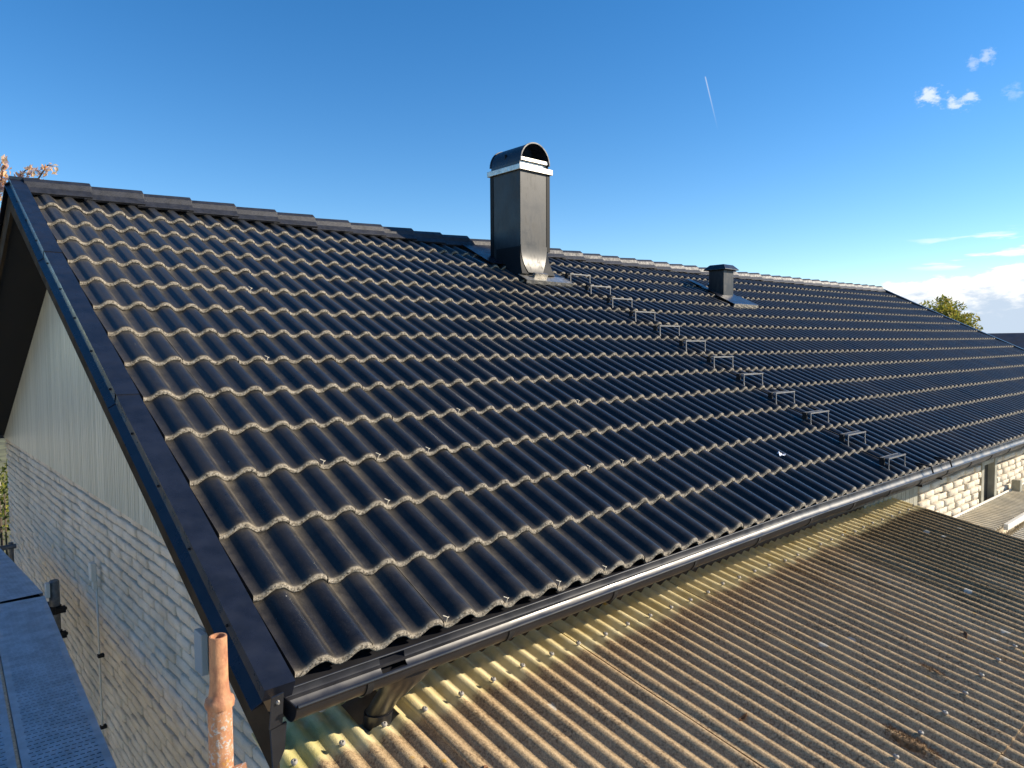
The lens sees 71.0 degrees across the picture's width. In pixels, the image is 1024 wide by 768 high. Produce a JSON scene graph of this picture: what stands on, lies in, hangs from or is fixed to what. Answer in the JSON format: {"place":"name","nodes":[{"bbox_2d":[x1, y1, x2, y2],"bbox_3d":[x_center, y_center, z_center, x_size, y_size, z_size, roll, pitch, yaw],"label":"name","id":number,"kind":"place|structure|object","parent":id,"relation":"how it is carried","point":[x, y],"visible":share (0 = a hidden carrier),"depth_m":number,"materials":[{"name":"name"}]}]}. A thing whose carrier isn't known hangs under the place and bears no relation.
{"place":"outdoors","nodes":[
{"label":"outdoors","id":0,"kind":"place"},
{"bbox_2d":[0,438,10,553],"bbox_3d":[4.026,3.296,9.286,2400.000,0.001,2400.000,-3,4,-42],"label":"ground","id":1,"kind":"structure","parent":0,"point":[3,449],"depth_m":22.86,"materials":[{"name":"green plant"}]},
{"bbox_2d":[0,459,10,555],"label":"hedge","id":2,"kind":"object","parent":1,"relation":"on","point":[4,510],"visible":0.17,"depth_m":11.14,"materials":[{"name":"green plant"}]},
{"bbox_2d":[919,294,982,330],"bbox_3d":[20.248,-1.212,34.296,4.285,6.227,4.568,-3,4,-42],"label":"autumn tree","id":3,"kind":"object","parent":1,"relation":"on","point":[945,307],"visible":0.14,"depth_m":33.70,"materials":[{"name":"green plant"}]},
{"bbox_2d":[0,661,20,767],"bbox_3d":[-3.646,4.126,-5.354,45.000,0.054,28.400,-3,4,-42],"label":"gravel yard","id":4,"kind":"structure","parent":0,"point":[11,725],"depth_m":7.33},
{"bbox_2d":[0,154,58,200],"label":"garden tree","id":5,"kind":"object","parent":4,"relation":"on","point":[5,166],"visible":0.68,"depth_m":8.20,"materials":[{"name":"brown plant"}]},
{"bbox_2d":[0,542,116,767],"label":"scaffold","id":6,"kind":"object","parent":4,"relation":"on","point":[54,722],"visible":1,"depth_m":4.03,"materials":[{"name":"metal"}]},
{"bbox_2d":[204,633,246,767],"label":"scaffold pole","id":7,"kind":"object","parent":4,"relation":"on","point":[219,703],"visible":1,"depth_m":1.56,"materials":[{"name":"orange metal"}]},
{"bbox_2d":[251,497,1023,767],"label":"carport","id":8,"kind":"object","parent":4,"relation":"on","point":[813,646],"visible":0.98,"depth_m":3.24,"materials":[{"name":"metal"}]},
{"bbox_2d":[739,713,746,720],"bbox_3d":[0.946,1.364,2.936,0.036,0.029,0.018,-3,4,-42],"label":"dead leaf","id":9,"kind":"object","parent":8,"relation":"on","point":[742,717],"visible":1,"depth_m":2.94,"materials":[{"name":"brown plant"}]},
{"bbox_2d":[878,721,945,759],"bbox_3d":[1.615,1.452,2.915,0.130,0.099,0.268,-3,4,-42],"label":"moss clump","id":10,"kind":"object","parent":8,"relation":"on","point":[909,743],"visible":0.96,"depth_m":2.90,"materials":[{"name":"brown plant"}]},
{"bbox_2d":[918,663,944,675],"bbox_3d":[2.035,1.393,3.475,0.072,0.078,0.146,-3,4,-42],"label":"moss clump","id":11,"kind":"object","parent":8,"relation":"on","point":[932,669],"visible":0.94,"depth_m":3.47,"materials":[{"name":"brown plant"}]},
{"bbox_2d":[952,482,1023,539],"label":"patio canopy","id":12,"kind":"object","parent":4,"relation":"on","point":[1005,509],"visible":0.7,"depth_m":7.56,"materials":[{"name":"white metal"}]},
{"bbox_2d":[0,142,1023,767],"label":"house","id":13,"kind":"structure","parent":0,"point":[308,464],"depth_m":4.74,"materials":[{"name":"black tile"}]},
{"bbox_2d":[977,457,997,502],"bbox_3d":[5.363,2.089,8.232,0.580,2.505,0.150,-3,4,-42],"label":"window frame","id":14,"kind":"structure","parent":13,"relation":"in","point":[988,480],"depth_m":8.27,"materials":[{"name":"white glass"}]},
{"bbox_2d":[0,0,1023,332],"label":"sky","id":15,"kind":"structure","parent":0,"point":[869,142],"materials":[{"name":"blue"}]},
{"bbox_2d":[987,333,1023,348],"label":"neighbour house","id":16,"kind":"structure","parent":0,"point":[1016,339],"depth_m":35.75,"materials":[{"name":"paint"}]}
]}

